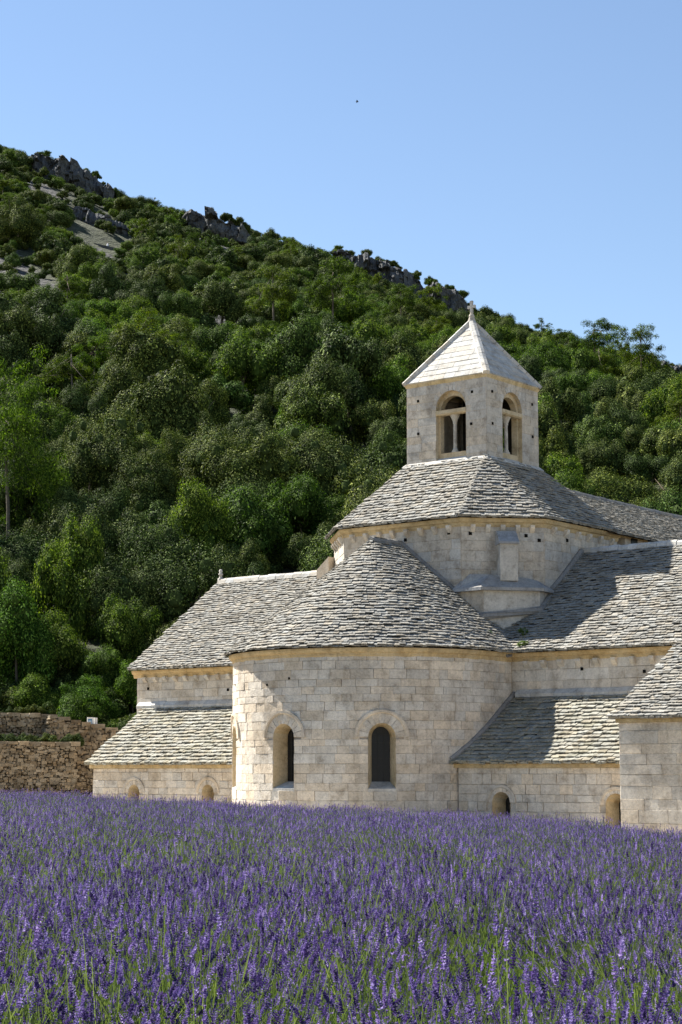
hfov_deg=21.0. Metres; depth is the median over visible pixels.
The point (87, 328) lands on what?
holm oak
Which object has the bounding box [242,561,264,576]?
holm oak
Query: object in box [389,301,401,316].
holm oak
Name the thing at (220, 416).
holm oak
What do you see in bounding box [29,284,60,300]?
young oak
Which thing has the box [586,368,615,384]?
young oak
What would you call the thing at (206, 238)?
aleppo pine
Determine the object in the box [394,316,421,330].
young oak
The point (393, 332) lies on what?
young oak
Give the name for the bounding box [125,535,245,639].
holm oak
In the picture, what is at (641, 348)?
aleppo pine
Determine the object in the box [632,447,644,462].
holm oak
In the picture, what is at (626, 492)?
holm oak
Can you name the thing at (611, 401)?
holm oak
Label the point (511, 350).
young oak
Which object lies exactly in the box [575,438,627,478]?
holm oak
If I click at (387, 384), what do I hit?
young oak
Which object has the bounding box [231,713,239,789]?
window
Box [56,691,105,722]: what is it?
young oak
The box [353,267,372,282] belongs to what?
aleppo pine
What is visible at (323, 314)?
young oak
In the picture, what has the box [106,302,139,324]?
young oak
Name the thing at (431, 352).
holm oak
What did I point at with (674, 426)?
young oak
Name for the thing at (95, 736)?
terrace wall
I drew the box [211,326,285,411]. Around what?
young oak
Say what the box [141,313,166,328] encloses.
young oak
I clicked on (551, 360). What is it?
young oak
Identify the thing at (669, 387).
young oak
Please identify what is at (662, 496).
holm oak
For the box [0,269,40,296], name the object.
holm oak
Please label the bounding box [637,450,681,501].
holm oak
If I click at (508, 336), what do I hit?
young oak
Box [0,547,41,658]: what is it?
young oak
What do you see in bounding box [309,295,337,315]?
holm oak
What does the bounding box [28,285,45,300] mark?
young oak
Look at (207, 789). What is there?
window
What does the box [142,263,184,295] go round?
holm oak
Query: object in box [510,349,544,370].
young oak
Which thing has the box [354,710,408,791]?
window
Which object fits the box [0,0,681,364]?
sky
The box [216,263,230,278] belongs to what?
young oak
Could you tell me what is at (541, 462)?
holm oak
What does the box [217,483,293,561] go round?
young oak
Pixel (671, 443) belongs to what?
holm oak
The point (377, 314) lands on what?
young oak
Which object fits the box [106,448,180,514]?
holm oak
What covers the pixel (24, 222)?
holm oak
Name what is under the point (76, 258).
holm oak
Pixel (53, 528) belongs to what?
holm oak
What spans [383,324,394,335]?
young oak
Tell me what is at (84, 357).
aleppo pine
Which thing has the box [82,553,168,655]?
holm oak
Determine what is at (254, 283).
holm oak
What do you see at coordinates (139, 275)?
holm oak
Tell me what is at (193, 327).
young oak
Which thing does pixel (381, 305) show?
young oak
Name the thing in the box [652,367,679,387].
holm oak
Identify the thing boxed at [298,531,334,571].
holm oak
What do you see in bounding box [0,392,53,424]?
holm oak
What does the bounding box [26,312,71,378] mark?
holm oak
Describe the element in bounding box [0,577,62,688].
young oak
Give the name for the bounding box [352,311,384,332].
young oak
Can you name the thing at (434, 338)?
young oak
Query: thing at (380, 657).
abbey church
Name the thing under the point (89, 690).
young oak
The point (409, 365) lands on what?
holm oak
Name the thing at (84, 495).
holm oak
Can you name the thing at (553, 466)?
young oak
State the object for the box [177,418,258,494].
holm oak
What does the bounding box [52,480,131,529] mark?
holm oak
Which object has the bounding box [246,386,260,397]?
young oak
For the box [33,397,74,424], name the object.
holm oak
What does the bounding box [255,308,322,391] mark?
holm oak
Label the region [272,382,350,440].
holm oak
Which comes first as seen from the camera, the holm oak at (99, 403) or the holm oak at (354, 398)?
the holm oak at (99, 403)
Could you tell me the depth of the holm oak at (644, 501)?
114.68 m
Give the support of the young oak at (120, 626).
on the hillside
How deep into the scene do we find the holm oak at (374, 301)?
226.74 m
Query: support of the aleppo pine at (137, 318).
on the hillside
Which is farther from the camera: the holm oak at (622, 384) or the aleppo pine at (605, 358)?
the aleppo pine at (605, 358)
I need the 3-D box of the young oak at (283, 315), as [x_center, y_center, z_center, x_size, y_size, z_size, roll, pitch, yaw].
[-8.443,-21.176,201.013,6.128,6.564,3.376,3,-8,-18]
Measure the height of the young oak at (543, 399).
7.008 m
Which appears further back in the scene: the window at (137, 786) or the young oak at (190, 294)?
the young oak at (190, 294)
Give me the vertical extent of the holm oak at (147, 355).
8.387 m
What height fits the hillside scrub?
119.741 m
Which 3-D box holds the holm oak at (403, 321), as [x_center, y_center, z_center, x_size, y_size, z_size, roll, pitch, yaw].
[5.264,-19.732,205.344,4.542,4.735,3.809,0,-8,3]
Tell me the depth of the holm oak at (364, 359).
150.39 m
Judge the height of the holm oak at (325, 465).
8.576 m
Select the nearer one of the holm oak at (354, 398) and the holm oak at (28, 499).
the holm oak at (28, 499)
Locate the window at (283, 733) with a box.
[263,711,304,791]
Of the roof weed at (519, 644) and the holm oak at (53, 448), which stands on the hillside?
the holm oak at (53, 448)
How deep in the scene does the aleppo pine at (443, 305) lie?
265.27 m
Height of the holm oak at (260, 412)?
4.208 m
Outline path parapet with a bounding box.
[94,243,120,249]
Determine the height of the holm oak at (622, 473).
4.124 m
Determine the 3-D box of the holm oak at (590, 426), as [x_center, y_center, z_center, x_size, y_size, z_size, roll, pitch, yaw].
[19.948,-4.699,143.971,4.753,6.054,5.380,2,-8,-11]
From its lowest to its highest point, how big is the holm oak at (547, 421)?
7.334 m
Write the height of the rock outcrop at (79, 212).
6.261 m
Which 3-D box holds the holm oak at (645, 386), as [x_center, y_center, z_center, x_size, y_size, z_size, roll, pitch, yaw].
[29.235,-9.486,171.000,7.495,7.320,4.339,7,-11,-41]
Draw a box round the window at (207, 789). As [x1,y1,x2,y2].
[196,777,218,802]
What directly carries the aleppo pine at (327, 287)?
on the hillside
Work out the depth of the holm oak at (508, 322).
222.83 m
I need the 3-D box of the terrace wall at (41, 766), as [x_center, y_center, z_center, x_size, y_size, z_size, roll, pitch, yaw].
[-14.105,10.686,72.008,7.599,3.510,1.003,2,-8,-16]
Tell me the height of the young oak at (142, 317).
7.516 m
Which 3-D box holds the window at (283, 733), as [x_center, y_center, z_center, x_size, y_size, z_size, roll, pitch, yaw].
[-1.638,7.452,57.219,1.683,2.500,0.650,-6,-10,38]
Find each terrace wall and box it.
[0,713,56,737]
[0,741,80,796]
[44,715,119,796]
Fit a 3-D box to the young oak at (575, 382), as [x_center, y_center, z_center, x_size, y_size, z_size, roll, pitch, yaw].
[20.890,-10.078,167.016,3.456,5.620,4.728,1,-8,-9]
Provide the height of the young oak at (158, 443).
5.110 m
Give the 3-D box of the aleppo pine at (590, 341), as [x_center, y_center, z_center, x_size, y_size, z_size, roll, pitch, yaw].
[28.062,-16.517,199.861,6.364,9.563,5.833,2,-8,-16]
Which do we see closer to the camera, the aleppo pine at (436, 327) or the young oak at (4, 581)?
the young oak at (4, 581)
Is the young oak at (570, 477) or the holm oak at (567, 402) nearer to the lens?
the young oak at (570, 477)
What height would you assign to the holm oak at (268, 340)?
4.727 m
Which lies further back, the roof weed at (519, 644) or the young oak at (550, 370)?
the young oak at (550, 370)
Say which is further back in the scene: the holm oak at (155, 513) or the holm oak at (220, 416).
the holm oak at (220, 416)
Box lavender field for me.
[0,788,681,1023]
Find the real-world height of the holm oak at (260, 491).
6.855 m
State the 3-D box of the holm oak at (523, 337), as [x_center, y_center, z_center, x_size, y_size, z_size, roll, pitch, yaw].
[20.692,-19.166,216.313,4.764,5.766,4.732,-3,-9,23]
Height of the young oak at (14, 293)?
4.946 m
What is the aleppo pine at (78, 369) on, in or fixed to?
on the hillside
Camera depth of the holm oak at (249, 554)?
98.43 m
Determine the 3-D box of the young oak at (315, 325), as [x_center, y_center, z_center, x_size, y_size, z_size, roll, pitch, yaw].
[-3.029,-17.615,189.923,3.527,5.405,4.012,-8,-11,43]
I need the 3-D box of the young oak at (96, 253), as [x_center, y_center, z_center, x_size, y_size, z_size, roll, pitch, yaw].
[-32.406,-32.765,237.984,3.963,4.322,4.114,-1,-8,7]
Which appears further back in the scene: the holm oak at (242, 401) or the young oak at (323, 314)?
the young oak at (323, 314)
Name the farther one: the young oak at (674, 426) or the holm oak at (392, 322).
the holm oak at (392, 322)
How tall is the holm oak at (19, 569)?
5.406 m
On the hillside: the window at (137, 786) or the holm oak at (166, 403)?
the holm oak at (166, 403)
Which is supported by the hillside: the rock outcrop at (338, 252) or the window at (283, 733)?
the rock outcrop at (338, 252)
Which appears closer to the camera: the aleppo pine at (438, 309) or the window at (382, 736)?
the window at (382, 736)
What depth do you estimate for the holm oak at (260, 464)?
112.77 m
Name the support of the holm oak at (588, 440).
on the hillside
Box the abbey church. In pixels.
[84,301,681,835]
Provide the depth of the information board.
76.81 m
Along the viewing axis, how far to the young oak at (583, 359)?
190.33 m
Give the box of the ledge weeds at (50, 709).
[0,701,84,746]
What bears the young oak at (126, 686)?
on the hillside
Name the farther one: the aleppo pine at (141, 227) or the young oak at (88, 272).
the aleppo pine at (141, 227)
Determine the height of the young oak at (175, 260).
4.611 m
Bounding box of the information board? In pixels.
[87,717,96,723]
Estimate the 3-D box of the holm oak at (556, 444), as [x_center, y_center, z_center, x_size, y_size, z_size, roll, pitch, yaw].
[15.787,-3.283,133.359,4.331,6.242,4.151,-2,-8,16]
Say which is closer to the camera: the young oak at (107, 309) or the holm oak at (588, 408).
the holm oak at (588, 408)
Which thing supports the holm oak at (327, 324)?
on the hillside
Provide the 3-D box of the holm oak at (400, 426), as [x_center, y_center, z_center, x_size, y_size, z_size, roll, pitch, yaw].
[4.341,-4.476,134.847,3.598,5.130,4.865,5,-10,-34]
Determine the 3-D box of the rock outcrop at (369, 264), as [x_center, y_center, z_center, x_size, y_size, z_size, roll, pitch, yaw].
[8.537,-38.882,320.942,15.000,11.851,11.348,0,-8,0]
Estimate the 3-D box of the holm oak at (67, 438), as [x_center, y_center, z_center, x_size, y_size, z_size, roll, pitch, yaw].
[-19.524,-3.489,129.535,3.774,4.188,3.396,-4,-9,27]
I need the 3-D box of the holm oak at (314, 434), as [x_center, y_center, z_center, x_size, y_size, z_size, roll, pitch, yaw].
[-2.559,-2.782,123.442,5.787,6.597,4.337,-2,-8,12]
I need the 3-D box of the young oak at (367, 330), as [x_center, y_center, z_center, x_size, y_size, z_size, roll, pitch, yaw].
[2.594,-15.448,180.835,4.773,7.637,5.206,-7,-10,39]
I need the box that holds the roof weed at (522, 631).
[517,627,528,635]
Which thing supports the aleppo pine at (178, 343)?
on the hillside
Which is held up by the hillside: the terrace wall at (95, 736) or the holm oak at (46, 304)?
the holm oak at (46, 304)
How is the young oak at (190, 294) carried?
on the hillside
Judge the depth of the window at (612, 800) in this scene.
53.46 m
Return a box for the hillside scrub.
[0,144,681,729]
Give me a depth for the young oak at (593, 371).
186.83 m
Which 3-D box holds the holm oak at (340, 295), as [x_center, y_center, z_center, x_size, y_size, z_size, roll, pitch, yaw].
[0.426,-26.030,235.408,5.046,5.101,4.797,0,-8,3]
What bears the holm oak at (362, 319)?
on the hillside
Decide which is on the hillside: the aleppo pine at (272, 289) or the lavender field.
the aleppo pine at (272, 289)
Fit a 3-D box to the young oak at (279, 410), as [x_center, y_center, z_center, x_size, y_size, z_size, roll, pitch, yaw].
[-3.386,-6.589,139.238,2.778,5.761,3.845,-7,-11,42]
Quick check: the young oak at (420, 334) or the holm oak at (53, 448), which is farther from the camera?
the young oak at (420, 334)
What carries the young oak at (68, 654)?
on the hillside
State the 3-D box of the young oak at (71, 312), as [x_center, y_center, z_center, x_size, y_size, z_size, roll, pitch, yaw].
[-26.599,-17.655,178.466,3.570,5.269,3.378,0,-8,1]
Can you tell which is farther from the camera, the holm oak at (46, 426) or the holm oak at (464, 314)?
the holm oak at (464, 314)
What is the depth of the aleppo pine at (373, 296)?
244.54 m
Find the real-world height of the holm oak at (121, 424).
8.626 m
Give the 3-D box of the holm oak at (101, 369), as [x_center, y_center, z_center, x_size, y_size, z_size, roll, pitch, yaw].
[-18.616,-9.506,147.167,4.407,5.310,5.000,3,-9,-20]
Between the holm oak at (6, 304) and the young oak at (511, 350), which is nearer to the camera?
the holm oak at (6, 304)
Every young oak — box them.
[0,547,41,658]
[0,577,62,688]
[3,288,25,300]
[9,672,62,714]
[23,607,94,673]
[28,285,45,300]
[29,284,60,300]
[30,511,104,644]
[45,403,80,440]
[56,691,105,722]
[58,673,125,723]
[59,271,93,306]
[59,303,81,321]
[64,299,85,316]
[75,307,115,330]
[77,299,91,308]
[77,644,129,692]
[78,259,116,282]
[79,315,114,335]
[81,245,106,257]
[83,298,121,320]
[89,592,162,662]
[102,658,139,716]
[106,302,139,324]
[115,292,156,316]
[116,312,163,336]
[132,430,165,449]
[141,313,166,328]
[146,476,235,570]
[163,313,199,328]
[165,255,179,266]
[168,314,199,338]
[171,344,211,384]
[172,288,196,298]
[194,364,212,385]
[201,321,234,332]
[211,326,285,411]
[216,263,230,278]
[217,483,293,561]
[219,276,246,288]
[230,321,246,334]
[241,295,291,322]
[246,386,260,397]
[247,322,278,343]
[250,338,266,353]
[265,418,334,449]
[266,470,337,539]
[275,405,286,423]
[276,323,291,332]
[284,298,310,324]
[298,316,325,333]
[315,310,331,322]
[318,493,348,525]
[328,284,376,326]
[335,324,353,331]
[338,327,354,334]
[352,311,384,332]
[353,317,392,360]
[367,300,388,309]
[368,352,411,400]
[374,308,389,320]
[382,327,414,357]
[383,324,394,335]
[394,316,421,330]
[403,324,430,343]
[415,340,436,358]
[427,324,453,346]
[484,324,518,347]
[498,340,521,359]
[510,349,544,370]
[517,342,538,357]
[523,339,574,372]
[525,326,557,348]
[538,392,560,419]
[542,451,583,487]
[543,365,557,373]
[547,340,575,370]
[552,465,602,496]
[555,369,591,396]
[568,346,602,373]
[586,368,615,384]
[588,368,602,377]
[590,348,618,366]
[605,361,626,379]
[639,373,681,436]
[645,416,681,433]
[655,375,681,399]
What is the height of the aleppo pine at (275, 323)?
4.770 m
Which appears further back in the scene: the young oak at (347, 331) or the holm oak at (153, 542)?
the young oak at (347, 331)
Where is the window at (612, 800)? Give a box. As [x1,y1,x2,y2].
[599,787,620,829]
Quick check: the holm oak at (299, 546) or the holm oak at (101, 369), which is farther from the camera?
the holm oak at (101, 369)
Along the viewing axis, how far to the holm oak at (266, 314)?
196.90 m
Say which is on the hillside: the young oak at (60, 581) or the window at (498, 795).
the young oak at (60, 581)
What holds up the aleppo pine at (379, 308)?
on the hillside
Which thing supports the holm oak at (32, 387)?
on the hillside
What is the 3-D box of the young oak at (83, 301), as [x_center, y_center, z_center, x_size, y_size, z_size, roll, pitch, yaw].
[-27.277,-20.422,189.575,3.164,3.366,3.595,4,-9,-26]
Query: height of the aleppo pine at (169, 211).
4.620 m
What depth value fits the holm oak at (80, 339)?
153.06 m
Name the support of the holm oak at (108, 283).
on the hillside
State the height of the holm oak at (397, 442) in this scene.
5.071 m
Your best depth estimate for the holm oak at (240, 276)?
237.22 m
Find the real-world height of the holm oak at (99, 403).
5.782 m
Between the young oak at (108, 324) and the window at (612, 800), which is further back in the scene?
the young oak at (108, 324)
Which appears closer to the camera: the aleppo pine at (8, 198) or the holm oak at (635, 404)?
the holm oak at (635, 404)
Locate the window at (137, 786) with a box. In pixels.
[122,777,144,800]
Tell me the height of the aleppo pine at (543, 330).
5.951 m
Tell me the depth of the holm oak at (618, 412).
152.32 m
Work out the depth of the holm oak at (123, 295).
195.36 m
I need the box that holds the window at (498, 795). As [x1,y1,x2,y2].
[486,785,515,821]
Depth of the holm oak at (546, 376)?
172.67 m
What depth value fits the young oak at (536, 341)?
202.00 m
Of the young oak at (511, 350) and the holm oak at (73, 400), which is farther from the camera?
the young oak at (511, 350)
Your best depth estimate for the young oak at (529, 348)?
190.87 m
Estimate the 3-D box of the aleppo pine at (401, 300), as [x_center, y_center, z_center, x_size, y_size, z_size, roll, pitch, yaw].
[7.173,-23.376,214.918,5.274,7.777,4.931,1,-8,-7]
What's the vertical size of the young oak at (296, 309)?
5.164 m
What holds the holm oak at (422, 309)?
on the hillside
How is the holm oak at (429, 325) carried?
on the hillside
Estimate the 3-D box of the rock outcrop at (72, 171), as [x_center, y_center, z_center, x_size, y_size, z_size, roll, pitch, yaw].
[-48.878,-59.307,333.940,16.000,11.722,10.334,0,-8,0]
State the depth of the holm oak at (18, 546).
99.97 m
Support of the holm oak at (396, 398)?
on the hillside
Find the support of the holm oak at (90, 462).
on the hillside
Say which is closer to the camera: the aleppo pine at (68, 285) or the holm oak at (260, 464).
the holm oak at (260, 464)
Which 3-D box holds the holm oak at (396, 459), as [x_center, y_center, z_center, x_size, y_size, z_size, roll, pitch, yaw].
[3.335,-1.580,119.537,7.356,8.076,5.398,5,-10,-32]
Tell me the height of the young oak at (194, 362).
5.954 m
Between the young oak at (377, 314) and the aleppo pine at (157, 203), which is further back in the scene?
the aleppo pine at (157, 203)
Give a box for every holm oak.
[0,192,49,243]
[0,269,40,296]
[0,289,28,314]
[0,304,36,377]
[0,330,23,381]
[0,375,44,407]
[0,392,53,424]
[0,432,62,521]
[0,519,64,585]
[0,548,51,618]
[0,675,13,708]
[8,377,44,393]
[9,417,53,455]
[13,378,44,401]
[17,290,37,313]
[21,502,78,549]
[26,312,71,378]
[30,284,83,336]
[30,350,72,395]
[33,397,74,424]
[35,547,119,589]
[38,437,72,463]
[43,487,95,523]
[50,317,116,362]
[51,413,136,508]
[51,433,73,461]
[52,330,109,380]
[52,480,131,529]
[53,243,101,277]
[55,241,102,281]
[56,503,148,572]
[59,379,92,422]
[62,401,150,490]
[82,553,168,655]
[84,261,131,303]
[84,353,143,409]
[84,360,116,403]
[86,390,116,427]
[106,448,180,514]
[107,287,152,307]
[107,323,185,388]
[107,513,199,582]
[109,360,210,446]
[115,267,137,291]
[124,499,175,534]
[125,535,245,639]
[127,270,147,284]
[131,274,175,316]
[131,433,184,502]
[139,617,176,653]
[141,523,195,560]
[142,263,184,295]
[156,291,204,319]
[159,313,195,345]
[160,426,193,477]
[170,376,214,397]
[174,475,273,513]
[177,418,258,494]
[179,265,202,288]
[188,378,232,434]
[190,324,252,363]
[192,410,214,438]
[200,279,244,324]
[200,426,300,495]
[204,350,221,381]
[209,373,254,422]
[211,538,270,577]
[220,414,259,433]
[225,419,272,447]
[229,274,245,282]
[236,313,266,330]
[239,393,278,430]
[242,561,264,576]
[245,277,275,288]
[247,299,280,328]
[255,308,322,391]
[256,375,296,414]
[264,334,280,345]
[268,419,366,505]
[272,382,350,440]
[273,279,296,303]
[273,356,352,404]
[273,379,291,409]
[277,425,339,458]
[282,521,338,569]
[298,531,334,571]
[305,314,343,360]
[305,533,334,571]
[308,322,386,404]
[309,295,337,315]
[319,453,400,531]
[336,292,347,302]
[339,362,375,434]
[346,398,395,446]
[347,424,406,498]
[355,374,378,388]
[359,314,377,328]
[359,429,406,457]
[366,416,406,444]
[367,298,382,312]
[375,393,406,420]
[380,315,407,326]
[381,313,404,330]
[381,327,426,370]
[388,354,417,374]
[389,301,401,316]
[397,301,434,320]
[397,388,406,418]
[409,318,437,339]
[424,348,436,360]
[428,310,465,329]
[431,335,451,349]
[455,309,484,325]
[478,317,488,330]
[487,330,503,345]
[492,317,512,329]
[503,448,546,472]
[510,327,531,347]
[518,353,548,382]
[538,367,588,387]
[538,376,584,434]
[538,397,578,453]
[538,426,586,485]
[555,476,581,491]
[562,391,608,428]
[567,433,600,476]
[572,414,625,446]
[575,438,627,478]
[576,412,594,423]
[580,466,625,486]
[581,466,662,507]
[583,374,618,404]
[590,380,630,399]
[592,396,616,410]
[594,396,627,434]
[608,400,648,449]
[610,363,648,385]
[612,497,681,508]
[615,382,650,406]
[616,449,653,483]
[617,391,648,415]
[622,425,645,454]
[622,452,674,487]
[623,408,644,418]
[627,372,662,395]
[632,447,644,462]
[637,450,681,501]
[639,425,679,483]
[642,484,681,514]
[642,487,681,504]
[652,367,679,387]
[655,422,681,461]
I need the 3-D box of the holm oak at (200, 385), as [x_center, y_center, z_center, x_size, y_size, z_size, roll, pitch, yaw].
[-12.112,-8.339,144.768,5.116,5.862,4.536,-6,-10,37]
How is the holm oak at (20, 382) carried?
on the hillside
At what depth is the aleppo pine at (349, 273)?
256.88 m
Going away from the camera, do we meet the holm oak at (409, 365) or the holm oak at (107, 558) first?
the holm oak at (107, 558)
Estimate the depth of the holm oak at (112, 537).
101.97 m
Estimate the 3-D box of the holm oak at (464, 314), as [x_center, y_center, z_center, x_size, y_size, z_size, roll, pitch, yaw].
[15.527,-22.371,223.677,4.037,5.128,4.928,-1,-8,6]
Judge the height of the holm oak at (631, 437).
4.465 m
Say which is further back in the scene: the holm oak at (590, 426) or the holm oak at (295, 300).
the holm oak at (295, 300)
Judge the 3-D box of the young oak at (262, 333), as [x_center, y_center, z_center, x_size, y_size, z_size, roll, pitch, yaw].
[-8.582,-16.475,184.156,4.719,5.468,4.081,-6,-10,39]
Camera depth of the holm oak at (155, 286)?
207.56 m
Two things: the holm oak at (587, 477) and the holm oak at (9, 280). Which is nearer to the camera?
the holm oak at (587, 477)
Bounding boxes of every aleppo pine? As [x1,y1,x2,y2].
[0,178,18,198]
[0,192,18,208]
[0,341,72,539]
[28,354,103,395]
[36,203,50,217]
[51,275,92,305]
[53,251,68,264]
[63,329,116,380]
[113,306,178,341]
[127,217,152,240]
[148,198,167,209]
[157,206,178,218]
[165,233,195,263]
[168,331,203,370]
[184,231,204,248]
[199,236,212,247]
[227,246,244,255]
[240,265,298,320]
[263,320,288,332]
[279,236,291,243]
[279,239,299,256]
[303,255,366,322]
[337,269,355,288]
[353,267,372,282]
[367,294,381,302]
[370,303,382,312]
[373,272,386,289]
[379,282,420,320]
[418,283,448,309]
[423,315,451,336]
[426,299,445,313]
[440,303,451,311]
[533,317,552,332]
[555,328,584,349]
[567,317,620,360]
[590,350,622,376]
[605,323,672,377]
[614,337,633,352]
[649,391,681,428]
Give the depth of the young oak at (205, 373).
160.56 m
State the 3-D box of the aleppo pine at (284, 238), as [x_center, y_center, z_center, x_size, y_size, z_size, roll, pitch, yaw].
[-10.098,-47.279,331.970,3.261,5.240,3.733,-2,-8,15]
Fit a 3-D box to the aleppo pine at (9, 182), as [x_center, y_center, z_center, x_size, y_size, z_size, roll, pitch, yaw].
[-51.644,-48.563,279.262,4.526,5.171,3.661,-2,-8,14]
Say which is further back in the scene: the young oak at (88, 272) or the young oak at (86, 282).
the young oak at (88, 272)
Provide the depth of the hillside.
266.83 m
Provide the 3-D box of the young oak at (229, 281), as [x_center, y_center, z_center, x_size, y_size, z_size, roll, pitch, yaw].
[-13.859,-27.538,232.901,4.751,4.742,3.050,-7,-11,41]
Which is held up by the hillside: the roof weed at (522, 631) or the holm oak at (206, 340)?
the holm oak at (206, 340)
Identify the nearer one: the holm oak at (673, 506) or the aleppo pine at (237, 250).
the holm oak at (673, 506)
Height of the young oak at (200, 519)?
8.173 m
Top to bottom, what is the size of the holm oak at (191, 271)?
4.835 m
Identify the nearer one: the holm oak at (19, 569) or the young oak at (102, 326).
the holm oak at (19, 569)
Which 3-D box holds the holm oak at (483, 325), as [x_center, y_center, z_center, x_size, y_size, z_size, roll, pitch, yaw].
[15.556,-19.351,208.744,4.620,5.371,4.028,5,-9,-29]
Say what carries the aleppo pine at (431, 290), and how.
on the hillside
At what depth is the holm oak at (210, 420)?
135.99 m
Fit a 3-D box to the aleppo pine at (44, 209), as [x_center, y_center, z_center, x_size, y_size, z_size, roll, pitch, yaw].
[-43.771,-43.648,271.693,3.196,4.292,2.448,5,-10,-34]
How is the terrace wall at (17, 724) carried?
on the ground
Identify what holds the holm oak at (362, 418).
on the hillside
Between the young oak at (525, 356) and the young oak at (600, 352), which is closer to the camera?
the young oak at (525, 356)
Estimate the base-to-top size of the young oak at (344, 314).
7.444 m
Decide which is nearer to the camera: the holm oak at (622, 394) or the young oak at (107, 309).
the holm oak at (622, 394)
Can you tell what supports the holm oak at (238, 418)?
on the hillside
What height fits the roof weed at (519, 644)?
0.335 m
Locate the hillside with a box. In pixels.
[0,176,666,713]
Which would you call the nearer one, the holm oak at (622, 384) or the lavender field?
the lavender field
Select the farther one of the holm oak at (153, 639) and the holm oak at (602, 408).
the holm oak at (602, 408)
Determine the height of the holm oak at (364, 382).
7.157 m
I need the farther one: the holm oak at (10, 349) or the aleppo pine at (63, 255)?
the aleppo pine at (63, 255)
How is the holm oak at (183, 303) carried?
on the hillside
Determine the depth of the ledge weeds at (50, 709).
73.89 m
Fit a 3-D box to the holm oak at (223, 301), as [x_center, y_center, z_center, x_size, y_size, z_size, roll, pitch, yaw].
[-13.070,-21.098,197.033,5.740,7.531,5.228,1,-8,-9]
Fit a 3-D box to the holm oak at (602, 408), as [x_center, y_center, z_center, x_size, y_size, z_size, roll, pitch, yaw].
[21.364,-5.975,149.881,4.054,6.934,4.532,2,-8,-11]
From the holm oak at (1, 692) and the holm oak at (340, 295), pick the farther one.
the holm oak at (340, 295)
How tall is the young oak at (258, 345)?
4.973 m
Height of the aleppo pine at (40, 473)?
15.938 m
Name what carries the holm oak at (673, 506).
on the hillside
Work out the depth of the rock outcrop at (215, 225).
326.11 m
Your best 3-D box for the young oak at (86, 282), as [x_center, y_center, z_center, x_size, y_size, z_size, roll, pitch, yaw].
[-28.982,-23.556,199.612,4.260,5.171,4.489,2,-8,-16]
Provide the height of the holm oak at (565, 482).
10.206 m
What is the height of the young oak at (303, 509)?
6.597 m
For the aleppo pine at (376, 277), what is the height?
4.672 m
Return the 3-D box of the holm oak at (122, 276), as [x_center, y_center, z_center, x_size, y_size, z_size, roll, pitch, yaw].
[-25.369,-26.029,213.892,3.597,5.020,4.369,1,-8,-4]
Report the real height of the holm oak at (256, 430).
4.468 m
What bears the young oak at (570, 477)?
on the hillside
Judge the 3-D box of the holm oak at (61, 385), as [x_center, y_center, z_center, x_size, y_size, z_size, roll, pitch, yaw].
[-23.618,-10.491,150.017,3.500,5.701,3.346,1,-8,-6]
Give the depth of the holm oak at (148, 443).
118.40 m
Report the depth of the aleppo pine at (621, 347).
306.13 m
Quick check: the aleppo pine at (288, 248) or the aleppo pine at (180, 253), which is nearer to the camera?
the aleppo pine at (180, 253)
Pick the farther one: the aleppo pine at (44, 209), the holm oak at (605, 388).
the aleppo pine at (44, 209)
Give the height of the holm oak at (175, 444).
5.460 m
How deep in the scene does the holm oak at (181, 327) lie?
172.80 m
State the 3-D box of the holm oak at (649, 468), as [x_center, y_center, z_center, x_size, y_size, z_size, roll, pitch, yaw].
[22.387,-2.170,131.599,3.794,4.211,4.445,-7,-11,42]
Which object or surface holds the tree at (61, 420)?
on the hillside
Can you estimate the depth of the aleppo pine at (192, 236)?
274.12 m
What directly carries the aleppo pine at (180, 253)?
on the hillside
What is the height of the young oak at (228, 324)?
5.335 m
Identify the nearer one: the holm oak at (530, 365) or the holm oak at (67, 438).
the holm oak at (67, 438)
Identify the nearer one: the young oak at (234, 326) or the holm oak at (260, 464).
the holm oak at (260, 464)
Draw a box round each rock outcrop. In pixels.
[29,152,116,201]
[73,206,131,237]
[182,206,249,247]
[332,249,353,259]
[347,252,422,298]
[422,282,469,312]
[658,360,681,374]
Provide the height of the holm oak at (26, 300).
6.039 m
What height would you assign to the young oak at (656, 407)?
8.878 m
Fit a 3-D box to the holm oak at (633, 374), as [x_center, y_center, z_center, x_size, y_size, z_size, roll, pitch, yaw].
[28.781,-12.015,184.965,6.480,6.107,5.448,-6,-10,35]
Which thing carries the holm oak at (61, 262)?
on the hillside
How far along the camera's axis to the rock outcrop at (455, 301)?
315.51 m
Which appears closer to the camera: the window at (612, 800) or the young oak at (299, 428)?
the window at (612, 800)
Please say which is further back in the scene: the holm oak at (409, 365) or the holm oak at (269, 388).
the holm oak at (409, 365)
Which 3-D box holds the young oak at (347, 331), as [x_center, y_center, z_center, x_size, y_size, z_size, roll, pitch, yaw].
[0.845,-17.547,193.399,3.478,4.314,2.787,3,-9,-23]
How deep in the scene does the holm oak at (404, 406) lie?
144.04 m
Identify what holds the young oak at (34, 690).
on the hillside
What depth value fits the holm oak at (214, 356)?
163.50 m
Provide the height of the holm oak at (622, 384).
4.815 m
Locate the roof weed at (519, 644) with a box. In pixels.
[516,640,528,646]
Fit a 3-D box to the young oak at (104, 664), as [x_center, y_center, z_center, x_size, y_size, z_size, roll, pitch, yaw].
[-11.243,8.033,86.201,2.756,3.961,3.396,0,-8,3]
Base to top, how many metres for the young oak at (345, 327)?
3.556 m
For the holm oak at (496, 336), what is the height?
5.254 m
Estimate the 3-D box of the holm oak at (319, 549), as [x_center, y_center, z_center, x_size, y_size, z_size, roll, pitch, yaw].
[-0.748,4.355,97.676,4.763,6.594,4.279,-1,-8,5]

